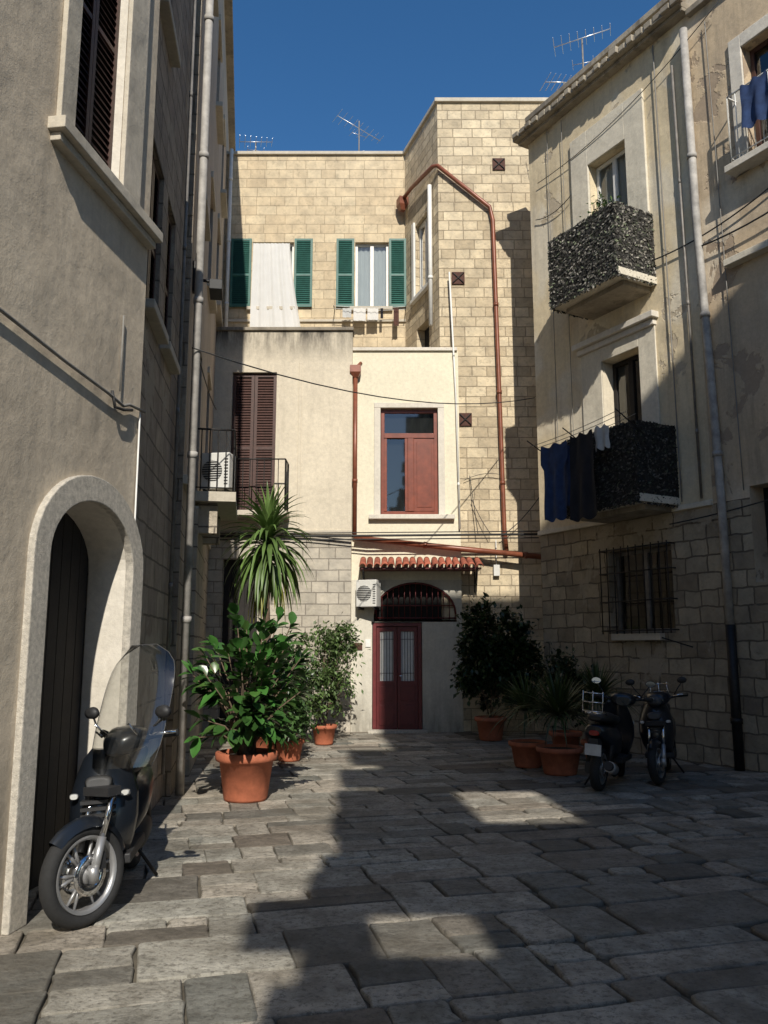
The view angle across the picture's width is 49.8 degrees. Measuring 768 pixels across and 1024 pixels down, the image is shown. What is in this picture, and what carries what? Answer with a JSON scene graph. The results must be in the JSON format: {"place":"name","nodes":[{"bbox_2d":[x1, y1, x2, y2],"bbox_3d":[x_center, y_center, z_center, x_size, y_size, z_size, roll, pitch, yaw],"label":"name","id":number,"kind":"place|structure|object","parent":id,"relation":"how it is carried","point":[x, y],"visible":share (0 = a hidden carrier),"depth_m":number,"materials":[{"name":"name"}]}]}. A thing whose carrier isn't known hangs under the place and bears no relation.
{"place":"outdoors","nodes":[
{"label":"outdoors","id":0,"kind":"place"},
{"bbox_2d":[0,731,767,1023],"bbox_3d":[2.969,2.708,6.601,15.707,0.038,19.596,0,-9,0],"label":"stone pavement","id":1,"kind":"structure","parent":0,"point":[379,935],"depth_m":5.23,"materials":[{"name":"grey stone"}]},
{"bbox_2d":[0,0,159,935],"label":"facade","id":2,"kind":"structure","parent":1,"relation":"on","point":[73,260],"depth_m":5.43,"materials":[{"name":"beige paint"}]},
{"bbox_2d":[29,513,88,890],"bbox_3d":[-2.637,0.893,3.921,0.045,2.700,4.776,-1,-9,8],"label":"garage door","id":3,"kind":"structure","parent":2,"relation":"attached to","point":[60,698],"depth_m":5.95,"materials":[{"name":"brown wood"}]},
{"bbox_2d":[1,475,142,934],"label":"arch surround","id":4,"kind":"object","parent":2,"relation":"attached to","point":[61,499],"visible":0.93,"depth_m":5.01,"materials":[{"name":"stone"}]},
{"bbox_2d":[0,307,145,520],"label":"facade cable","id":5,"kind":"object","parent":2,"relation":"attached to","point":[50,349],"visible":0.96,"depth_m":6.05,"materials":[{"name":"black rubber"}]},
{"bbox_2d":[75,0,120,169],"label":"window shutters","id":6,"kind":"object","parent":2,"relation":"attached to","point":[95,108],"depth_m":6.24,"materials":[{"name":"brown wood"}]},
{"bbox_2d":[48,0,162,249],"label":"window trim","id":7,"kind":"structure","parent":2,"relation":"attached to","point":[120,196],"depth_m":6.28,"materials":[{"name":"beige stone"}]},
{"bbox_2d":[71,560,88,854],"bbox_3d":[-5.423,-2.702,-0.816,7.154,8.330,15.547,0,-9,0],"label":"door frame","id":8,"kind":"object","parent":1,"relation":"on","point":[82,672],"depth_m":6.34,"materials":[{"name":"beige paint"}]},
{"bbox_2d":[38,644,178,928],"bbox_3d":[-1.719,1.728,5.648,0.754,1.609,1.900,-3,-9,-8],"label":"parked scooter","id":9,"kind":"object","parent":1,"relation":"on","point":[104,833],"visible":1,"depth_m":5.04,"materials":[{"name":"metal"}]},
{"bbox_2d":[136,0,192,810],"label":"facade","id":10,"kind":"structure","parent":1,"relation":"on","point":[158,399],"depth_m":8.33,"materials":[{"name":"grey paint"}]},
{"bbox_2d":[161,0,196,773],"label":"drainpipe thin","id":11,"kind":"object","parent":10,"relation":"attached to","point":[170,583],"visible":1,"depth_m":9.22,"materials":[{"name":"metal"}]},
{"bbox_2d":[162,0,228,796],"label":"side facade","id":12,"kind":"structure","parent":1,"relation":"on","point":[213,250],"depth_m":10.46,"materials":[{"name":"grey stone"}]},
{"bbox_2d":[146,155,171,329],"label":"windows","id":13,"kind":"structure","parent":12,"relation":"attached to","point":[151,258],"depth_m":8.08,"materials":[{"name":"black glass"}]},
{"bbox_2d":[145,0,235,550],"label":"sills and cornice","id":14,"kind":"structure","parent":12,"relation":"attached to","point":[155,319],"depth_m":13.86,"materials":[{"name":"stone"}]},
{"bbox_2d":[175,0,213,795],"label":"drainpipe","id":15,"kind":"object","parent":12,"relation":"attached to","point":[192,457],"visible":1,"depth_m":9.72,"materials":[{"name":"grey metal"}]},
{"bbox_2d":[192,347,534,409],"bbox_3d":[-1.291,-1.892,14.424,4.271,1.436,8.434,-7,-12,38],"label":"overhead cable","id":16,"kind":"object","parent":15,"relation":"attached to","point":[328,386],"visible":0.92,"depth_m":11.91,"materials":[{"name":"black rubber"}]},
{"bbox_2d":[192,261,222,300],"bbox_3d":[-2.219,-2.866,10.375,0.389,0.400,0.404,2,-9,-9],"label":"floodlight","id":17,"kind":"object","parent":12,"relation":"attached to","point":[216,289],"visible":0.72,"depth_m":10.24,"materials":[{"name":"metal"}]},
{"bbox_2d":[220,531,538,539],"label":"service cables","id":18,"kind":"object","parent":12,"relation":"attached to","point":[486,534],"visible":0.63,"depth_m":16.03,"materials":[{"name":"black rubber"}]},
{"bbox_2d":[185,491,236,776],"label":"stone buttress","id":19,"kind":"structure","parent":1,"relation":"on","point":[213,509],"depth_m":11.06,"materials":[{"name":"stone"}]},
{"bbox_2d":[196,428,236,491],"bbox_3d":[-2.424,-0.565,11.915,0.564,0.874,1.697,2,-9,-9],"label":"balcony railing","id":20,"kind":"object","parent":19,"relation":"on","point":[234,463],"visible":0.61,"depth_m":11.13,"materials":[{"name":"metal"}]},
{"bbox_2d":[201,452,235,491],"bbox_3d":[-2.265,-0.516,11.274,0.406,0.550,0.278,-1,-9,9],"label":"air conditioner","id":21,"kind":"object","parent":19,"relation":"on","point":[213,469],"visible":0.89,"depth_m":11.16,"materials":[{"name":"metal"}]},
{"bbox_2d":[177,602,316,802],"bbox_3d":[-1.402,2.045,8.997,1.559,2.054,1.522,-7,-12,39],"label":"potted rubber plant","id":22,"kind":"object","parent":1,"relation":"on","point":[246,764],"visible":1,"depth_m":8.73,"materials":[{"name":"green plant"}]},
{"bbox_2d":[219,480,315,749],"bbox_3d":[-1.836,1.527,12.491,1.586,4.202,1.580,0,-9,0],"label":"potted yucca","id":23,"kind":"object","parent":1,"relation":"on","point":[262,571],"visible":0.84,"depth_m":12.51,"materials":[{"name":"plant"}]},
{"bbox_2d":[203,331,352,732],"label":"facade","id":24,"kind":"structure","parent":1,"relation":"on","point":[325,358],"depth_m":16.48,"materials":[{"name":"paint"}]},
{"bbox_2d":[220,374,276,723],"bbox_3d":[-2.660,0.696,16.369,0.980,7.100,0.205,0,-9,0],"label":"balcony door","id":25,"kind":"structure","parent":24,"relation":"attached to","point":[254,413],"depth_m":16.59,"materials":[{"name":"brown paint"}]},
{"bbox_2d":[237,458,288,511],"bbox_3d":[-2.580,-0.494,16.135,1.385,1.014,0.535,0,-9,0],"label":"balcony railing","id":26,"kind":"object","parent":24,"relation":"attached to","point":[286,481],"visible":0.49,"depth_m":15.95,"materials":[{"name":"black metal"}]},
{"bbox_2d":[237,510,289,518],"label":"balcony","id":27,"kind":"structure","parent":24,"relation":"attached to","point":[242,512],"depth_m":15.76,"materials":[{"name":"concrete"}]},
{"bbox_2d":[216,327,353,534],"bbox_3d":[-2.410,-1.641,16.733,3.580,4.270,0.400,0,-9,0],"label":"coping and mouldings","id":28,"kind":"object","parent":24,"relation":"attached to","point":[300,377],"visible":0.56,"depth_m":16.64,"materials":[{"name":"stone"}]},
{"bbox_2d":[352,377,357,534],"bbox_3d":[-0.580,-1.172,16.565,0.110,3.350,0.110,0,-9,0],"label":"drainpipe","id":29,"kind":"object","parent":24,"relation":"attached to","point":[354,479],"visible":0.83,"depth_m":16.52,"materials":[{"name":"brown metal"}]},
{"bbox_2d":[354,537,540,559],"bbox_3d":[1.410,0.709,16.199,3.992,0.529,0.139,0,-9,1],"label":"waste pipe","id":30,"kind":"object","parent":29,"relation":"attached to","point":[524,555],"visible":0.87,"depth_m":16.16,"materials":[{"name":"brown metal"}]},
{"bbox_2d":[260,628,326,761],"bbox_3d":[-1.380,2.567,11.790,0.946,1.924,1.346,-4,-10,21],"label":"potted shrub","id":31,"kind":"object","parent":1,"relation":"on","point":[293,749],"visible":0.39,"depth_m":11.69,"materials":[{"name":"green plant"}]},
{"bbox_2d":[271,679,318,749],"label":"potted shrub","id":32,"kind":"object","parent":1,"relation":"on","point":[301,710],"visible":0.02,"depth_m":13.06,"materials":[{"name":"green plant"}]},
{"bbox_2d":[222,155,404,346],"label":"facade","id":33,"kind":"structure","parent":1,"relation":"on","point":[324,202],"depth_m":19.71,"materials":[{"name":"stone"}]},
{"bbox_2d":[222,151,405,321],"bbox_3d":[-2.250,-6.522,19.759,5.500,4.320,0.500,0,-9,0],"label":"coping","id":34,"kind":"object","parent":33,"relation":"on","point":[317,153],"visible":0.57,"depth_m":19.89,"materials":[{"name":"stone"}]},
{"bbox_2d":[250,243,299,326],"bbox_3d":[-2.510,-5.269,19.302,1.180,2.180,0.106,0,-9,0],"label":"hanging sheet","id":35,"kind":"object","parent":34,"relation":"hanging from","point":[272,281],"visible":0.98,"depth_m":19.30,"materials":[{"name":"white fabric"}]},
{"bbox_2d":[229,238,405,306],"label":"green shutters","id":36,"kind":"object","parent":33,"relation":"attached to","point":[240,273],"visible":0.98,"depth_m":19.41,"materials":[{"name":"paint"}]},
{"bbox_2d":[290,244,388,305],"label":"windows","id":37,"kind":"structure","parent":33,"relation":"attached to","point":[371,274],"depth_m":19.62,"materials":[{"name":"white paint"}]},
{"bbox_2d":[333,305,405,325],"bbox_3d":[-0.325,-4.498,19.063,1.669,0.500,0.422,0,-9,0],"label":"laundry rack","id":38,"kind":"object","parent":33,"relation":"attached to","point":[359,313],"visible":1,"depth_m":18.98,"materials":[{"name":"white paint"}]},
{"bbox_2d":[294,612,369,744],"bbox_3d":[-1.029,2.787,14.056,1.133,2.219,1.730,-7,-12,37],"label":"potted shrub","id":39,"kind":"object","parent":1,"relation":"on","point":[326,673],"visible":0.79,"depth_m":13.96,"materials":[{"name":"green plant"}]},
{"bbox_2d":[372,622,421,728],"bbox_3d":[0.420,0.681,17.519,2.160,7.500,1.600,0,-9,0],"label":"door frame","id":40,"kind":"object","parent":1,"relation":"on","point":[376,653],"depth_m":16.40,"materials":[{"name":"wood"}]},
{"bbox_2d":[350,351,463,731],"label":"facade","id":41,"kind":"structure","parent":1,"relation":"on","point":[426,376],"depth_m":16.38,"materials":[{"name":"paint"}]},
{"bbox_2d":[350,362,361,377],"bbox_3d":[-0.565,-2.910,16.854,0.250,0.374,0.230,0,-9,0],"label":"rain hopper","id":42,"kind":"object","parent":41,"relation":"attached to","point":[355,370],"visible":0.98,"depth_m":16.74,"materials":[{"name":"brown paint"}]},
{"bbox_2d":[354,639,370,649],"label":"house plates","id":43,"kind":"object","parent":41,"relation":"attached to","point":[367,642],"visible":0.87,"depth_m":16.02,"materials":[{"name":"white paint"}]},
{"bbox_2d":[356,579,380,609],"bbox_3d":[-0.306,1.602,15.993,0.426,0.570,0.278,-3,-10,20],"label":"air conditioner","id":44,"kind":"object","parent":41,"relation":"attached to","point":[368,593],"visible":1,"depth_m":15.89,"materials":[{"name":"metal"}]},
{"bbox_2d":[372,623,421,728],"bbox_3d":[0.255,3.187,16.021,0.950,2.070,0.130,0,-9,0],"label":"front door","id":45,"kind":"structure","parent":41,"relation":"attached to","point":[397,690],"depth_m":16.01,"materials":[{"name":"paint"}]},
{"bbox_2d":[353,347,456,733],"bbox_3d":[0.410,0.431,16.420,2.180,7.700,0.550,0,-9,0],"label":"coping and sill","id":46,"kind":"object","parent":41,"relation":"attached to","point":[377,515],"visible":0.87,"depth_m":16.61,"materials":[{"name":"stone"}]},
{"bbox_2d":[448,272,460,528],"bbox_3d":[1.430,-2.327,16.784,0.176,5.401,0.044,0,-9,0],"label":"thin white pipe","id":47,"kind":"object","parent":46,"relation":"attached to","point":[458,484],"visible":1,"depth_m":16.75,"materials":[{"name":"paint"}]},
{"bbox_2d":[381,410,437,513],"bbox_3d":[0.510,-1.010,16.751,1.160,2.190,0.140,0,-9,0],"label":"window","id":48,"kind":"structure","parent":41,"relation":"attached to","point":[409,469],"depth_m":16.73,"materials":[{"name":"brown wood"}]},
{"bbox_2d":[374,582,456,621],"bbox_3d":[0.610,1.750,16.261,1.620,0.815,0.160,0,-9,0],"label":"transom grille","id":49,"kind":"object","parent":41,"relation":"attached to","point":[415,601],"visible":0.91,"depth_m":16.31,"materials":[{"name":"metal"}]},
{"bbox_2d":[359,557,483,570],"bbox_3d":[0.709,0.974,15.987,2.373,0.288,0.629,0,-9,0],"label":"tiled canopy","id":50,"kind":"object","parent":41,"relation":"attached to","point":[468,561],"visible":1,"depth_m":15.89,"materials":[{"name":"ceramic"}]},
{"bbox_2d":[474,569,477,592],"bbox_3d":[1.780,1.335,16.004,0.030,0.422,0.498,0,-9,0],"label":"canopy bracket","id":51,"kind":"object","parent":50,"relation":"attached to","point":[475,580],"visible":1,"depth_m":16.13,"materials":[{"name":"metal"}]},
{"bbox_2d":[405,103,545,732],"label":"facade","id":52,"kind":"structure","parent":1,"relation":"on","point":[469,143],"depth_m":17.25,"materials":[{"name":"stone"}]},
{"bbox_2d":[396,196,407,211],"bbox_3d":[0.433,-7.232,19.474,0.220,0.310,0.232,3,-10,-18],"label":"rain hopper","id":53,"kind":"object","parent":52,"relation":"attached to","point":[401,204],"visible":1,"depth_m":19.39,"materials":[{"name":"brown paint"}]},
{"bbox_2d":[410,203,428,346],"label":"windows","id":54,"kind":"structure","parent":52,"relation":"attached to","point":[423,240],"depth_m":18.69,"materials":[{"name":"white paint"}]},
{"bbox_2d":[427,184,432,325],"bbox_3d":[0.990,-5.519,17.715,0.110,3.200,0.110,0,-9,0],"label":"white drainpipe","id":55,"kind":"object","parent":52,"relation":"attached to","point":[430,280],"visible":1,"depth_m":17.66,"materials":[{"name":"paint"}]},
{"bbox_2d":[403,164,508,550],"bbox_3d":[1.150,-3.355,17.592,2.763,8.599,0.934,-8,-12,42],"label":"drainpipe","id":56,"kind":"object","parent":52,"relation":"attached to","point":[495,287],"visible":0.98,"depth_m":17.08,"materials":[{"name":"brown metal"}]},
{"bbox_2d":[465,473,538,536],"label":"facade cables","id":57,"kind":"object","parent":56,"relation":"attached to","point":[477,511],"visible":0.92,"depth_m":16.42,"materials":[{"name":"black rubber"}]},
{"bbox_2d":[403,97,548,154],"bbox_3d":[2.274,-8.889,18.459,4.633,0.092,1.879,-4,-10,24],"label":"coping","id":58,"kind":"object","parent":52,"relation":"on","point":[483,100],"visible":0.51,"depth_m":17.98,"materials":[{"name":"stone"}]},
{"bbox_2d":[452,158,504,425],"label":"iron tie plates","id":59,"kind":"object","parent":52,"relation":"attached to","point":[465,419],"visible":1,"depth_m":17.33,"materials":[{"name":"brown metal"}]},
{"bbox_2d":[493,540,499,575],"bbox_3d":[2.220,0.908,16.366,0.120,0.720,0.098,0,-9,0],"label":"meter box","id":60,"kind":"object","parent":52,"relation":"attached to","point":[496,569],"visible":0.94,"depth_m":16.29,"materials":[{"name":"white paint"}]},
{"bbox_2d":[450,584,546,740],"bbox_3d":[2.125,2.627,14.609,1.707,2.714,1.581,8,-12,-41],"label":"potted shrub","id":61,"kind":"object","parent":1,"relation":"on","point":[495,660],"visible":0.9,"depth_m":14.42,"materials":[{"name":"green plant"}]},
{"bbox_2d":[478,669,575,767],"bbox_3d":[1.929,2.785,11.305,1.366,1.336,1.370,0,-9,0],"label":"potted spiky plant","id":62,"kind":"object","parent":1,"relation":"on","point":[525,753],"visible":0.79,"depth_m":11.15,"materials":[{"name":"green plant"}]},
{"bbox_2d":[499,664,601,775],"bbox_3d":[2.234,2.652,10.658,1.452,1.392,1.466,5,-11,-28],"label":"potted spiky plant","id":63,"kind":"object","parent":1,"relation":"on","point":[559,759],"visible":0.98,"depth_m":10.51,"materials":[{"name":"green plant"}]},
{"bbox_2d":[530,641,592,745],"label":"potted shrub","id":64,"kind":"object","parent":1,"relation":"on","point":[572,736],"visible":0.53,"depth_m":12.51,"materials":[{"name":"green plant"}]},
{"bbox_2d":[563,658,638,755],"bbox_3d":[2.940,2.725,11.383,1.406,1.480,1.363,0,-9,0],"label":"potted spiky plant","id":65,"kind":"object","parent":1,"relation":"on","point":[605,685],"visible":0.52,"depth_m":11.37,"materials":[{"name":"green plant"}]},
{"bbox_2d":[582,677,655,790],"bbox_3d":[2.762,2.618,9.834,0.738,1.227,1.775,-1,-8,29],"label":"parked scooter","id":66,"kind":"object","parent":1,"relation":"on","point":[609,736],"visible":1,"depth_m":9.39,"materials":[{"name":"metal"}]},
{"bbox_2d":[528,0,767,772],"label":"facade","id":67,"kind":"structure","parent":1,"relation":"on","point":[572,612],"depth_m":12.29,"materials":[{"name":"paint"}]},
{"bbox_2d":[547,199,656,319],"bbox_3d":[3.524,-4.059,13.500,0.906,1.290,1.609,5,-11,-29],"label":"balcony camouflage net","id":68,"kind":"object","parent":67,"relation":"attached to","point":[584,255],"visible":0.94,"depth_m":13.01,"materials":[{"name":"black fabric"}]},
{"bbox_2d":[579,191,621,216],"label":"potted balcony plant","id":69,"kind":"object","parent":68,"relation":"on","point":[598,203],"visible":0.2,"depth_m":13.39,"materials":[{"name":"green plant"}]},
{"bbox_2d":[555,266,656,319],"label":"balcony slab","id":70,"kind":"structure","parent":67,"relation":"attached to","point":[606,297],"depth_m":13.24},
{"bbox_2d":[616,203,655,273],"bbox_3d":[3.555,-4.131,13.532,0.804,1.074,1.525,5,-11,-29],"label":"balcony railing","id":71,"kind":"object","parent":70,"relation":"on","point":[653,232],"visible":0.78,"depth_m":13.01,"materials":[{"name":"black metal"}]},
{"bbox_2d":[512,0,710,148],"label":"roof cornice","id":72,"kind":"structure","parent":67,"relation":"on","point":[666,15],"depth_m":14.14,"materials":[{"name":"stone"}]},
{"bbox_2d":[561,418,680,518],"bbox_3d":[3.605,-0.592,12.781,0.909,1.291,1.660,5,-11,-29],"label":"balcony camouflage net","id":73,"kind":"object","parent":67,"relation":"attached to","point":[620,475],"visible":0.56,"depth_m":12.16,"materials":[{"name":"black fabric"}]},
{"bbox_2d":[527,408,645,521],"bbox_3d":[3.028,-0.583,12.509,0.579,1.469,1.968,5,-11,-29],"label":"hanging laundry","id":74,"kind":"object","parent":73,"relation":"hanging from","point":[569,479],"visible":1,"depth_m":12.60,"materials":[{"name":"fabric"}]},
{"bbox_2d":[581,493,680,523],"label":"balcony slab","id":75,"kind":"structure","parent":67,"relation":"attached to","point":[627,512],"depth_m":12.34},
{"bbox_2d":[637,420,678,495],"bbox_3d":[3.641,-0.667,12.812,0.804,1.084,1.575,5,-11,-29],"label":"balcony railing","id":76,"kind":"object","parent":75,"relation":"on","point":[676,453],"visible":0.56,"depth_m":12.25,"materials":[{"name":"black metal"}]},
{"bbox_2d":[598,540,679,633],"bbox_3d":[3.884,1.185,12.724,0.151,1.360,1.442,5,-11,-29],"label":"window grille","id":77,"kind":"object","parent":67,"relation":"attached to","point":[630,600],"depth_m":12.64,"materials":[{"name":"metal"}]},
{"bbox_2d":[536,1,767,647],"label":"facade cables","id":78,"kind":"object","parent":67,"relation":"attached to","point":[722,236],"visible":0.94,"depth_m":12.36,"materials":[{"name":"black rubber"}]},
{"bbox_2d":[538,13,767,640],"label":"trim","id":79,"kind":"structure","parent":67,"relation":"attached to","point":[627,126],"depth_m":13.47,"materials":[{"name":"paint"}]},
{"bbox_2d":[726,69,767,162],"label":"window railing","id":80,"kind":"object","parent":79,"relation":"on","point":[735,102],"depth_m":11.57,"materials":[{"name":"white metal"}]},
{"bbox_2d":[740,69,767,127],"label":"hanging laundry","id":81,"kind":"object","parent":80,"relation":"hanging from","point":[754,99],"visible":1,"depth_m":11.25,"materials":[{"name":"blue fabric"}]},
{"bbox_2d":[596,39,767,632],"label":"windows","id":82,"kind":"structure","parent":67,"relation":"attached to","point":[611,177],"depth_m":13.28,"materials":[{"name":"black glass"}]},
{"bbox_2d":[671,65,702,497],"bbox_3d":[4.525,-3.599,12.400,0.044,6.900,0.086,5,-11,-29],"label":"thin pipe","id":83,"kind":"object","parent":67,"relation":"attached to","point":[687,299],"visible":1,"depth_m":12.34,"materials":[{"name":"metal"}]},
{"bbox_2d":[679,27,734,623],"bbox_3d":[4.646,-2.960,11.973,0.142,9.100,0.252,5,-11,-29],"label":"drainpipe","id":84,"kind":"object","parent":67,"relation":"attached to","point":[717,452],"visible":1,"depth_m":11.86,"materials":[{"name":"grey metal"}]},
{"bbox_2d":[725,624,744,770],"bbox_3d":[4.679,2.459,11.028,0.159,1.900,0.159,0,-9,0],"label":"drainpipe","id":85,"kind":"object","parent":67,"relation":"attached to","point":[736,720],"visible":1,"depth_m":10.98,"materials":[{"name":"metal"}]},
{"bbox_2d":[625,677,687,784],"bbox_3d":[3.530,2.713,10.469,0.743,1.226,1.821,-8,-11,21],"label":"parked scooter","id":86,"kind":"object","parent":1,"relation":"on","point":[657,728],"visible":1,"depth_m":10.06,"materials":[{"name":"metal"}]},
{"bbox_2d":[233,0,660,150],"label":"sky","id":87,"kind":"structure","parent":0,"point":[298,64],"materials":[{"name":"blue"}]},
{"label":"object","id":88,"kind":"object","parent":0,"visible":0},
{"bbox_2d":[239,135,272,150],"bbox_3d":[-3.200,-8.853,20.595,0.812,0.910,0.560,2,-9,-11],"label":"tv antenna","id":89,"kind":"object","parent":88,"relation":"on","point":[250,141],"visible":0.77,"depth_m":20.61,"materials":[{"name":"metal"}]},
{"bbox_2d":[333,110,382,150],"bbox_3d":[-0.620,-9.086,20.532,1.212,1.350,0.560,5,-11,-28],"label":"tv antenna","id":90,"kind":"object","parent":88,"relation":"on","point":[359,133],"visible":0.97,"depth_m":20.57,"materials":[{"name":"metal"}]},
{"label":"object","id":91,"kind":"object","parent":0,"visible":0},
{"bbox_2d":[540,72,570,90],"bbox_3d":[3.616,-8.121,16.541,0.812,1.160,0.560,2,-9,-11],"label":"tv antenna","id":92,"kind":"object","parent":91,"relation":"on","point":[554,82],"visible":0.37,"depth_m":16.58,"materials":[{"name":"metal"}]},
{"bbox_2d":[553,25,610,69],"bbox_3d":[3.961,-8.574,16.405,1.112,2.010,0.560,-3,-10,17],"label":"tv antenna","id":93,"kind":"object","parent":91,"relation":"on","point":[583,62],"visible":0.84,"depth_m":16.50,"materials":[{"name":"metal"}]},
{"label":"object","id":94,"kind":"object","parent":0,"visible":0},
{"bbox_2d":[224,148,233,326],"bbox_3d":[-3.660,-5.998,19.430,0.110,5.500,0.110,0,-9,0],"label":"white drainpipe","id":95,"kind":"object","parent":94,"relation":"on","point":[228,241],"visible":0.92,"depth_m":19.47,"materials":[{"name":"metal"}]}
]}

